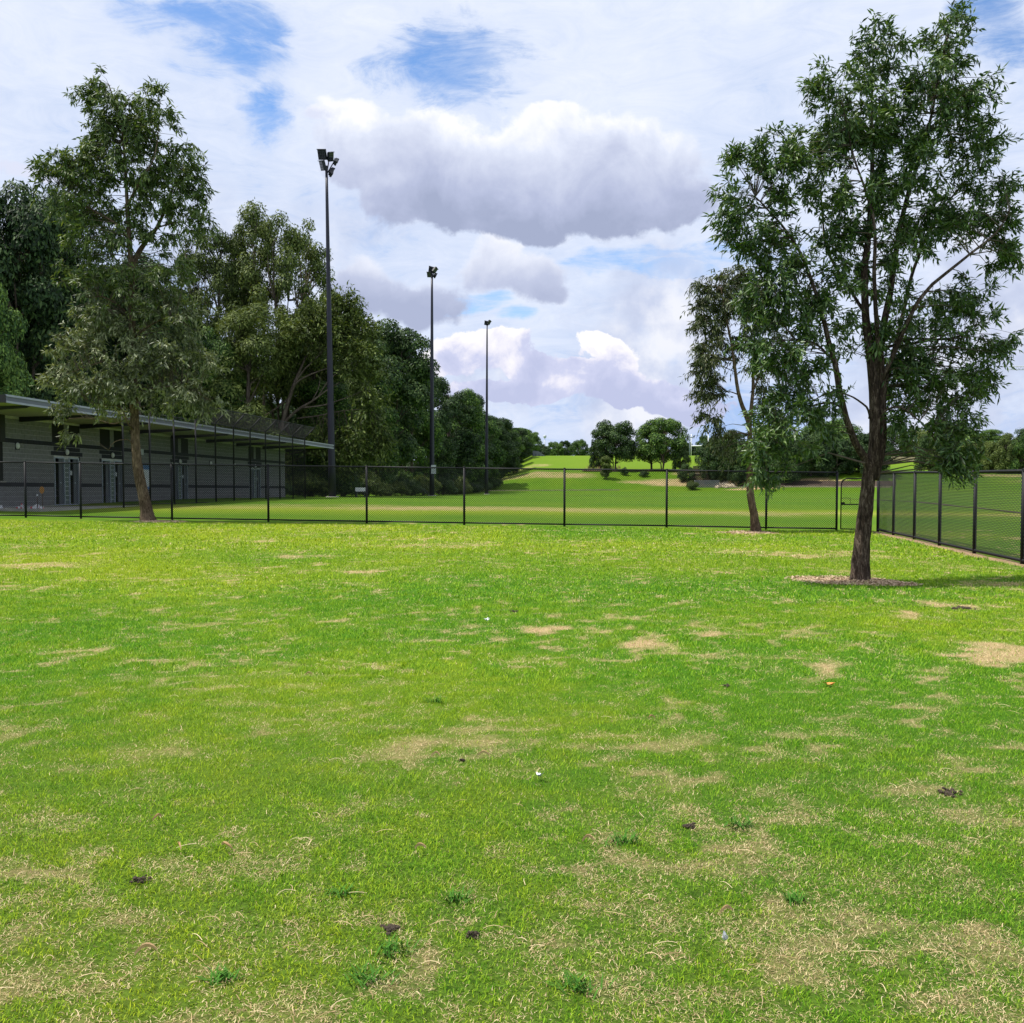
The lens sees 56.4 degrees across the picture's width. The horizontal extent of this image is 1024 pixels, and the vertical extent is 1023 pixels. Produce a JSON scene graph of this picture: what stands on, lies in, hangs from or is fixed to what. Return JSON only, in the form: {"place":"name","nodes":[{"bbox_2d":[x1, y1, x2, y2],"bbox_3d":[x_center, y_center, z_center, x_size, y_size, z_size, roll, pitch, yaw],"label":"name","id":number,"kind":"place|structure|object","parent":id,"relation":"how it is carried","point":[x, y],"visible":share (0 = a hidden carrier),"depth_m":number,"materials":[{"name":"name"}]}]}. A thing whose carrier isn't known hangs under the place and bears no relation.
{"place":"outdoors","nodes":[
{"label":"outdoors","id":0,"kind":"place"},
{"bbox_2d":[0,456,1023,1022],"bbox_3d":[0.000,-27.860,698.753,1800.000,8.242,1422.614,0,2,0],"label":"ground","id":1,"kind":"structure","parent":0,"point":[576,464],"depth_m":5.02,"materials":[{"name":"plant"}]},
{"bbox_2d":[0,283,33,396],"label":"eucalyptus tree","id":2,"kind":"object","parent":1,"relation":"on","point":[14,376],"visible":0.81,"depth_m":49.59,"materials":[{"name":"green plant"}]},
{"bbox_2d":[0,177,97,405],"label":"eucalyptus tree","id":3,"kind":"object","parent":1,"relation":"on","point":[29,236],"visible":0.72,"depth_m":55.25,"materials":[{"name":"green plant"}]},
{"bbox_2d":[17,181,118,409],"bbox_3d":[-29.605,-10.992,62.764,8.234,21.261,9.258,0,2,7],"label":"casuarina tree","id":4,"kind":"object","parent":1,"relation":"on","point":[67,259],"visible":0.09,"depth_m":61.14,"materials":[{"name":"green plant"}]},
{"bbox_2d":[71,299,159,413],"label":"leafy tree","id":5,"kind":"object","parent":1,"relation":"on","point":[128,402],"visible":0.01,"depth_m":81.53,"materials":[{"name":"green plant"}]},
{"bbox_2d":[21,63,231,520],"bbox_3d":[-11.883,-6.793,30.087,6.505,14.468,3.480,0,2,0],"label":"bushy gum tree","id":6,"kind":"object","parent":1,"relation":"on","point":[134,131],"visible":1,"depth_m":29.76,"materials":[{"name":"green plant"}]},
{"bbox_2d":[129,874,151,882],"bbox_3d":[-1.443,1.427,3.705,0.081,0.029,0.044,-1,2,-19],"label":"soil clod","id":7,"kind":"object","parent":1,"relation":"on","point":[139,879],"visible":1,"depth_m":3.70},
{"bbox_2d":[134,942,156,954],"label":"fallen leaf","id":8,"kind":"object","parent":1,"relation":"on","point":[146,944],"visible":1,"depth_m":3.12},
{"bbox_2d":[81,252,209,421],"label":"eucalyptus tree","id":9,"kind":"object","parent":1,"relation":"on","point":[111,343],"visible":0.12,"depth_m":70.63,"materials":[{"name":"green plant"}]},
{"bbox_2d":[119,357,190,422],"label":"leafy tree","id":10,"kind":"object","parent":1,"relation":"on","point":[180,415],"visible":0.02,"depth_m":89.21,"materials":[{"name":"green plant"}]},
{"bbox_2d":[0,394,333,511],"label":"pavilion","id":11,"kind":"structure","parent":1,"relation":"on","point":[27,434],"depth_m":45.21,"materials":[{"name":"grey paint"}]},
{"bbox_2d":[58,459,62,503],"bbox_3d":[-20.119,-1.342,42.569,0.085,2.035,0.290,0,2,7],"label":"door","id":12,"kind":"structure","parent":11,"relation":"in","point":[60,489],"depth_m":42.52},
{"bbox_2d":[52,423,79,443],"bbox_3d":[-20.055,-3.488,42.851,0.052,0.855,2.116,0,2,7],"label":"high window","id":13,"kind":"structure","parent":11,"relation":"in","point":[55,429],"depth_m":42.43,"materials":[{"name":"glass"}]},
{"bbox_2d":[72,459,77,503],"bbox_3d":[-20.002,-1.366,43.671,0.045,2.035,0.290,0,2,7],"label":"door","id":14,"kind":"structure","parent":11,"relation":"in","point":[75,498],"depth_m":43.67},
{"bbox_2d":[105,461,108,502],"bbox_3d":[-19.648,-1.423,46.339,0.085,2.035,0.290,0,2,7],"label":"door","id":15,"kind":"structure","parent":11,"relation":"in","point":[106,465],"depth_m":46.32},
{"bbox_2d":[100,429,121,447],"bbox_3d":[-19.584,-3.570,46.620,0.052,0.855,2.116,0,2,7],"label":"high window","id":16,"kind":"structure","parent":11,"relation":"in","point":[104,433],"depth_m":46.33,"materials":[{"name":"glass"}]},
{"bbox_2d":[117,462,121,501],"bbox_3d":[-19.510,-1.447,47.439,0.085,2.035,0.290,0,2,7],"label":"door","id":17,"kind":"structure","parent":11,"relation":"in","point":[118,467],"depth_m":47.41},
{"bbox_2d":[170,438,187,452],"bbox_3d":[-18.711,-3.720,53.600,0.052,0.855,2.116,0,2,7],"label":"high window","id":18,"kind":"structure","parent":11,"relation":"in","point":[185,445],"depth_m":53.85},
{"bbox_2d":[164,325,250,425],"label":"eucalyptus tree","id":19,"kind":"object","parent":1,"relation":"on","point":[221,345],"visible":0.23,"depth_m":74.69,"materials":[{"name":"green plant"}]},
{"bbox_2d":[121,407,314,507],"bbox_3d":[-14.720,-2.668,51.586,0.726,5.375,22.840,0,2,7],"label":"ball stop fence","id":20,"kind":"object","parent":1,"relation":"on","point":[220,419],"visible":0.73,"depth_m":50.64,"materials":[{"name":"black metal"}]},
{"bbox_2d":[195,962,244,987],"bbox_3d":[-0.923,1.449,2.997,0.172,0.054,0.110,0,2,0],"label":"weed tuft","id":21,"kind":"object","parent":1,"relation":"on","point":[225,974],"visible":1,"depth_m":3.00,"materials":[{"name":"plant"}]},
{"bbox_2d":[173,225,267,407],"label":"tall eucalyptus tree","id":22,"kind":"object","parent":1,"relation":"on","point":[216,270],"visible":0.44,"depth_m":81.01,"materials":[{"name":"green plant"}]},
{"bbox_2d":[199,300,300,473],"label":"casuarina tree","id":23,"kind":"object","parent":1,"relation":"on","point":[241,323],"visible":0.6,"depth_m":75.09,"materials":[{"name":"green plant"}]},
{"bbox_2d":[231,371,294,474],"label":"leafy tree","id":24,"kind":"object","parent":1,"relation":"on","point":[280,413],"visible":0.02,"depth_m":108.15,"materials":[{"name":"green plant"}]},
{"bbox_2d":[214,196,335,495],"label":"tall eucalyptus tree","id":25,"kind":"object","parent":1,"relation":"on","point":[292,241],"visible":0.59,"depth_m":81.22,"materials":[{"name":"green plant"}]},
{"bbox_2d":[262,299,353,496],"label":"eucalyptus tree","id":26,"kind":"object","parent":1,"relation":"on","point":[308,369],"visible":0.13,"depth_m":81.76,"materials":[{"name":"green plant"}]},
{"bbox_2d":[285,471,336,496],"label":"shrub","id":27,"kind":"object","parent":1,"relation":"on","point":[317,485],"visible":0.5,"depth_m":75.48,"materials":[{"name":"green plant"}]},
{"bbox_2d":[285,378,363,496],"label":"leafy tree","id":28,"kind":"object","parent":1,"relation":"on","point":[339,390],"visible":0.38,"depth_m":80.22,"materials":[{"name":"green plant"}]},
{"bbox_2d":[316,149,338,496],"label":"light mast","id":29,"kind":"object","parent":1,"relation":"on","point":[323,155],"visible":0.98,"depth_m":73.37,"materials":[{"name":"black metal"}]},
{"bbox_2d":[255,279,401,488],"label":"pale limbed tree","id":30,"kind":"object","parent":1,"relation":"on","point":[355,449],"visible":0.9,"depth_m":77.35,"materials":[{"name":"green plant"}]},
{"bbox_2d":[297,288,387,495],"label":"leafy tree","id":31,"kind":"object","parent":1,"relation":"on","point":[377,412],"visible":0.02,"depth_m":95.68,"materials":[{"name":"green plant"}]},
{"bbox_2d":[326,882,358,899],"bbox_3d":[-0.646,1.431,3.624,0.145,0.048,0.107,0,2,-7],"label":"weed tuft","id":32,"kind":"object","parent":1,"relation":"on","point":[346,892],"visible":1,"depth_m":3.62,"materials":[{"name":"plant"}]},
{"bbox_2d":[340,474,378,495],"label":"shrub","id":33,"kind":"object","parent":1,"relation":"on","point":[373,487],"visible":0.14,"depth_m":92.23,"materials":[{"name":"green plant"}]},
{"bbox_2d":[344,960,399,989],"bbox_3d":[-0.445,1.453,3.029,0.184,0.053,0.147,-1,2,-21],"label":"weed tuft","id":34,"kind":"object","parent":1,"relation":"on","point":[369,976],"visible":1,"depth_m":3.01,"materials":[{"name":"plant"}]},
{"bbox_2d":[353,471,392,495],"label":"shrub","id":35,"kind":"object","parent":1,"relation":"on","point":[382,488],"visible":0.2,"depth_m":96.61,"materials":[{"name":"green plant"}]},
{"bbox_2d":[350,371,400,495],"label":"leafy tree","id":36,"kind":"object","parent":1,"relation":"on","point":[393,462],"visible":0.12,"depth_m":104.94,"materials":[{"name":"green plant"}]},
{"bbox_2d":[380,924,400,934],"bbox_3d":[-0.429,1.462,3.336,0.075,0.015,0.081,0,2,0],"label":"soil clod","id":37,"kind":"object","parent":1,"relation":"on","point":[388,928],"visible":1,"depth_m":3.34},
{"bbox_2d":[363,931,422,962],"bbox_3d":[-0.390,1.444,3.189,0.203,0.060,0.131,-1,2,-19],"label":"weed tuft","id":38,"kind":"object","parent":1,"relation":"on","point":[388,947],"visible":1,"depth_m":3.19,"materials":[{"name":"plant"}]},
{"bbox_2d":[352,318,440,473],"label":"eucalyptus tree","id":39,"kind":"object","parent":1,"relation":"on","point":[410,369],"visible":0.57,"depth_m":112.67,"materials":[{"name":"green plant"}]},
{"bbox_2d":[385,479,412,495],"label":"shrub","id":40,"kind":"object","parent":1,"relation":"on","point":[401,489],"visible":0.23,"depth_m":104.49,"materials":[{"name":"green plant"}]},
{"bbox_2d":[394,470,421,495],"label":"shrub","id":41,"kind":"object","parent":1,"relation":"on","point":[400,479],"visible":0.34,"depth_m":108.20,"materials":[{"name":"green plant"}]},
{"bbox_2d":[387,376,445,480],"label":"leafy tree","id":42,"kind":"object","parent":1,"relation":"on","point":[422,438],"visible":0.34,"depth_m":126.11,"materials":[{"name":"green plant"}]},
{"bbox_2d":[0,461,837,530],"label":"chain link fence","id":43,"kind":"object","parent":1,"relation":"on","point":[25,496],"visible":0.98,"depth_m":30.25,"materials":[{"name":"black metal"}]},
{"bbox_2d":[413,473,441,494],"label":"shrub","id":44,"kind":"object","parent":1,"relation":"on","point":[425,481],"visible":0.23,"depth_m":120.76,"materials":[{"name":"green plant"}]},
{"bbox_2d":[402,376,459,479],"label":"leafy tree","id":45,"kind":"object","parent":1,"relation":"on","point":[441,391],"visible":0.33,"depth_m":137.41,"materials":[{"name":"green plant"}]},
{"bbox_2d":[427,266,438,495],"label":"light mast","id":46,"kind":"object","parent":1,"relation":"on","point":[431,272],"visible":0.96,"depth_m":110.39,"materials":[{"name":"black metal"}]},
{"bbox_2d":[436,476,459,494],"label":"shrub","id":47,"kind":"object","parent":1,"relation":"on","point":[446,488],"visible":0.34,"depth_m":128.86,"materials":[{"name":"green plant"}]},
{"bbox_2d":[428,391,483,493],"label":"leafy tree","id":48,"kind":"object","parent":1,"relation":"on","point":[470,445],"visible":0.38,"depth_m":149.19,"materials":[{"name":"green plant"}]},
{"bbox_2d":[437,883,475,905],"bbox_3d":[-0.215,1.437,3.586,0.148,0.051,0.145,2,3,41],"label":"weed tuft","id":49,"kind":"object","parent":1,"relation":"on","point":[454,897],"visible":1,"depth_m":3.59,"materials":[{"name":"plant"}]},
{"bbox_2d":[441,388,488,481],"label":"leafy tree","id":50,"kind":"object","parent":1,"relation":"on","point":[477,422],"visible":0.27,"depth_m":161.27,"materials":[{"name":"green plant"}]},
{"bbox_2d":[466,393,497,487],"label":"leafy tree","id":51,"kind":"object","parent":1,"relation":"on","point":[491,449],"visible":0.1,"depth_m":169.65,"materials":[{"name":"green plant"}]},
{"bbox_2d":[484,320,491,493],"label":"light mast","id":52,"kind":"object","parent":1,"relation":"on","point":[487,323],"visible":0.96,"depth_m":147.35,"materials":[{"name":"black metal"}]},
{"bbox_2d":[474,409,507,478],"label":"leafy tree","id":53,"kind":"object","parent":1,"relation":"on","point":[499,457],"visible":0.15,"depth_m":181.45,"materials":[{"name":"green plant"}]},
{"bbox_2d":[488,415,514,478],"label":"leafy tree","id":54,"kind":"object","parent":1,"relation":"on","point":[506,444],"visible":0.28,"depth_m":194.21,"materials":[{"name":"green plant"}]},
{"bbox_2d":[497,417,520,473],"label":"leafy tree","id":55,"kind":"object","parent":1,"relation":"on","point":[511,463],"visible":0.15,"depth_m":206.43,"materials":[{"name":"green plant"}]},
{"bbox_2d":[505,424,525,467],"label":"leafy tree","id":56,"kind":"object","parent":1,"relation":"on","point":[521,449],"visible":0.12,"depth_m":219.51,"materials":[{"name":"green plant"}]},
{"bbox_2d":[512,428,532,462],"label":"leafy tree","id":57,"kind":"object","parent":1,"relation":"on","point":[524,440],"visible":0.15,"depth_m":231.16,"materials":[{"name":"green plant"}]},
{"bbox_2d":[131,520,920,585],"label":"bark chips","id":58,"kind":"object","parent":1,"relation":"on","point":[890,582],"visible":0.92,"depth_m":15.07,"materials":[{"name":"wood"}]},
{"bbox_2d":[519,427,534,459],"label":"leafy tree","id":59,"kind":"object","parent":1,"relation":"on","point":[529,436],"visible":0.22,"depth_m":246.35,"materials":[{"name":"green plant"}]},
{"bbox_2d":[527,430,542,450],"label":"leafy tree","id":60,"kind":"object","parent":1,"relation":"on","point":[536,440],"visible":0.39,"depth_m":272.20,"materials":[{"name":"green plant"}]},
{"bbox_2d":[537,444,550,455],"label":"bushy tree","id":61,"kind":"object","parent":1,"relation":"on","point":[545,450],"visible":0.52,"depth_m":288.76,"materials":[{"name":"green plant"}]},
{"bbox_2d":[548,441,563,455],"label":"park tree","id":62,"kind":"object","parent":1,"relation":"on","point":[555,446],"visible":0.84,"depth_m":298.33,"materials":[{"name":"green plant"}]},
{"bbox_2d":[560,440,571,455],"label":"park tree","id":63,"kind":"object","parent":1,"relation":"on","point":[566,444],"visible":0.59,"depth_m":308.21,"materials":[{"name":"green plant"}]},
{"bbox_2d":[568,439,588,455],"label":"park tree","id":64,"kind":"object","parent":1,"relation":"on","point":[579,446],"visible":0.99,"depth_m":297.98,"materials":[{"name":"green plant"}]},
{"bbox_2d":[544,965,617,998],"bbox_3d":[0.218,1.459,2.992,0.196,0.059,0.160,2,3,34],"label":"weed tuft","id":65,"kind":"object","parent":1,"relation":"on","point":[577,981],"visible":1,"depth_m":2.97,"materials":[{"name":"plant"}]},
{"bbox_2d":[588,438,603,468],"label":"bushy tree","id":66,"kind":"object","parent":1,"relation":"on","point":[593,459],"visible":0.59,"depth_m":199.52,"materials":[{"name":"green plant"}]},
{"bbox_2d":[599,455,611,477],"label":"sapling","id":67,"kind":"object","parent":1,"relation":"on","point":[606,459],"visible":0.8,"depth_m":187.30,"materials":[{"name":"green plant"}]},
{"bbox_2d":[602,828,638,847],"bbox_3d":[0.477,1.416,4.160,0.177,0.066,0.178,0,2,0],"label":"weed tuft","id":68,"kind":"object","parent":1,"relation":"on","point":[618,838],"visible":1,"depth_m":4.18,"materials":[{"name":"plant"}]},
{"bbox_2d":[634,426,669,468],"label":"park tree","id":69,"kind":"object","parent":1,"relation":"on","point":[638,456],"visible":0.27,"depth_m":202.27,"materials":[{"name":"green plant"}]},
{"bbox_2d":[671,444,691,469],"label":"bushy tree","id":70,"kind":"object","parent":1,"relation":"on","point":[683,453],"visible":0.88,"depth_m":194.97,"materials":[{"name":"green plant"}]},
{"bbox_2d":[677,464,694,481],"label":"bushy tree","id":71,"kind":"object","parent":1,"relation":"on","point":[685,467],"visible":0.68,"depth_m":185.44,"materials":[{"name":"green plant"}]},
{"bbox_2d":[683,466,718,487],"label":"retaining steps","id":72,"kind":"structure","parent":1,"relation":"on","point":[704,485],"depth_m":182.09,"materials":[{"name":"grey concrete"}]},
{"bbox_2d":[694,440,725,479],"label":"bushy tree","id":73,"kind":"object","parent":1,"relation":"on","point":[702,463],"visible":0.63,"depth_m":184.70,"materials":[{"name":"green plant"}]},
{"bbox_2d":[679,256,793,530],"bbox_3d":[6.933,-3.447,28.842,3.933,8.393,2.188,-1,2,-19],"label":"young gum tree","id":74,"kind":"object","parent":1,"relation":"on","point":[720,311],"visible":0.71,"depth_m":28.42,"materials":[{"name":"green plant"}]},
{"bbox_2d":[720,813,752,829],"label":"weed tuft","id":75,"kind":"object","parent":1,"relation":"on","point":[749,822],"visible":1,"depth_m":4.39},
{"bbox_2d":[780,889,811,907],"bbox_3d":[1.079,1.454,3.620,0.120,0.046,0.093,-1,2,-20],"label":"weed tuft","id":76,"kind":"object","parent":1,"relation":"on","point":[793,897],"visible":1,"depth_m":3.62,"materials":[{"name":"plant"}]},
{"bbox_2d":[802,437,826,475],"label":"bushy tree","id":77,"kind":"object","parent":1,"relation":"on","point":[809,462],"visible":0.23,"depth_m":184.34,"materials":[{"name":"green plant"}]},
{"bbox_2d":[736,480,895,485],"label":"mulch bed","id":78,"kind":"object","parent":1,"relation":"on","point":[803,483],"visible":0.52,"depth_m":179.96,"materials":[{"name":"brown wood"}]},
{"bbox_2d":[721,439,754,483],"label":"bushy tree","id":79,"kind":"object","parent":78,"relation":"on","point":[738,477],"visible":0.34,"depth_m":182.88,"materials":[{"name":"green plant"}]},
{"bbox_2d":[737,446,768,479],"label":"bushy tree","id":80,"kind":"object","parent":78,"relation":"on","point":[744,462],"visible":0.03,"depth_m":182.18,"materials":[{"name":"green plant"}]},
{"bbox_2d":[767,445,795,482],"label":"bushy tree","id":81,"kind":"object","parent":78,"relation":"on","point":[788,475],"visible":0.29,"depth_m":180.89,"materials":[{"name":"green plant"}]},
{"bbox_2d":[777,436,808,483],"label":"bushy tree","id":82,"kind":"object","parent":78,"relation":"on","point":[794,448],"visible":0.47,"depth_m":180.46,"materials":[{"name":"green plant"}]},
{"bbox_2d":[798,431,835,476],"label":"bushy tree","id":83,"kind":"object","parent":1,"relation":"on","point":[812,440],"visible":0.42,"depth_m":183.22,"materials":[{"name":"green plant"}]},
{"bbox_2d":[803,418,843,433],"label":"park tree","id":84,"kind":"object","parent":1,"relation":"on","point":[810,430],"visible":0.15,"depth_m":212.62,"materials":[{"name":"green plant"}]},
{"bbox_2d":[811,438,842,474],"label":"bushy tree","id":85,"kind":"object","parent":1,"relation":"on","point":[837,461],"visible":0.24,"depth_m":184.59,"materials":[{"name":"green plant"}]},
{"bbox_2d":[820,439,854,475],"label":"bushy tree","id":86,"kind":"object","parent":1,"relation":"on","point":[846,449],"visible":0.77,"depth_m":183.32,"materials":[{"name":"green plant"}]},
{"bbox_2d":[840,478,861,529],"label":"pedestrian gate","id":87,"kind":"structure","parent":1,"relation":"on","point":[850,500],"depth_m":29.43,"materials":[{"name":"black metal"}]},
{"bbox_2d":[834,422,868,469],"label":"bushy tree","id":88,"kind":"object","parent":1,"relation":"on","point":[857,430],"visible":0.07,"depth_m":189.58,"materials":[{"name":"green plant"}]},
{"bbox_2d":[840,438,863,472],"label":"bushy tree","id":89,"kind":"object","parent":1,"relation":"on","point":[854,453],"visible":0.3,"depth_m":184.95,"materials":[{"name":"green plant"}]},
{"bbox_2d":[700,0,1023,580],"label":"gum tree","id":90,"kind":"object","parent":1,"relation":"on","point":[840,139],"visible":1,"depth_m":14.87,"materials":[{"name":"green plant"}]},
{"bbox_2d":[858,445,892,473],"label":"bushy tree","id":91,"kind":"object","parent":1,"relation":"on","point":[865,448],"visible":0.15,"depth_m":182.03,"materials":[{"name":"green plant"}]},
{"bbox_2d":[887,425,913,458],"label":"bushy tree","id":92,"kind":"object","parent":1,"relation":"on","point":[892,442],"visible":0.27,"depth_m":298.19,"materials":[{"name":"green plant"}]},
{"bbox_2d":[902,429,928,456],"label":"bushy tree","id":93,"kind":"object","parent":1,"relation":"on","point":[921,433],"visible":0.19,"depth_m":297.27,"materials":[{"name":"green plant"}]},
{"bbox_2d":[913,434,937,470],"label":"bushy tree","id":94,"kind":"object","parent":1,"relation":"on","point":[924,443],"visible":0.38,"depth_m":191.79,"materials":[{"name":"green plant"}]},
{"bbox_2d":[876,468,1023,563],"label":"side chain link fence","id":95,"kind":"object","parent":1,"relation":"on","point":[893,519],"visible":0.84,"depth_m":22.41,"materials":[{"name":"black metal"}]},
{"bbox_2d":[937,787,962,797],"bbox_3d":[2.239,1.438,4.887,0.105,0.030,0.108,-2,3,-44],"label":"soil clod","id":96,"kind":"object","parent":1,"relation":"on","point":[949,792],"visible":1,"depth_m":4.88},
{"bbox_2d":[980,440,1003,469],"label":"bushy tree","id":97,"kind":"object","parent":1,"relation":"on","point":[990,448],"visible":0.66,"depth_m":190.84,"materials":[{"name":"green plant"}]},
{"bbox_2d":[981,429,1003,442],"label":"casuarina tree","id":98,"kind":"object","parent":1,"relation":"on","point":[993,435],"visible":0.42,"depth_m":212.73,"materials":[{"name":"green plant"}]},
{"bbox_2d":[993,436,1023,473],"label":"bushy tree","id":99,"kind":"object","parent":1,"relation":"on","point":[1004,443],"visible":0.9,"depth_m":187.88,"materials":[{"name":"green plant"}]},
{"bbox_2d":[1004,433,1023,473],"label":"bushy tree","id":100,"kind":"object","parent":1,"relation":"on","point":[1014,463],"visible":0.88,"depth_m":186.33,"materials":[{"name":"green plant"}]},
{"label":"planting bed","id":101,"kind":"structure","parent":1,"relation":"on","visible":0},
{"bbox_2d":[587,418,637,468],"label":"park tree","id":102,"kind":"object","parent":101,"relation":"on","point":[615,436],"visible":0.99,"depth_m":196.24,"materials":[{"name":"green plant"}]},
{"bbox_2d":[633,417,691,468],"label":"park tree","id":103,"kind":"object","parent":101,"relation":"on","point":[657,438],"visible":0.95,"depth_m":196.04,"materials":[{"name":"green plant"}]},
{"bbox_2d":[0,0,1023,456],"label":"sky","id":104,"kind":"structure","parent":0,"point":[553,161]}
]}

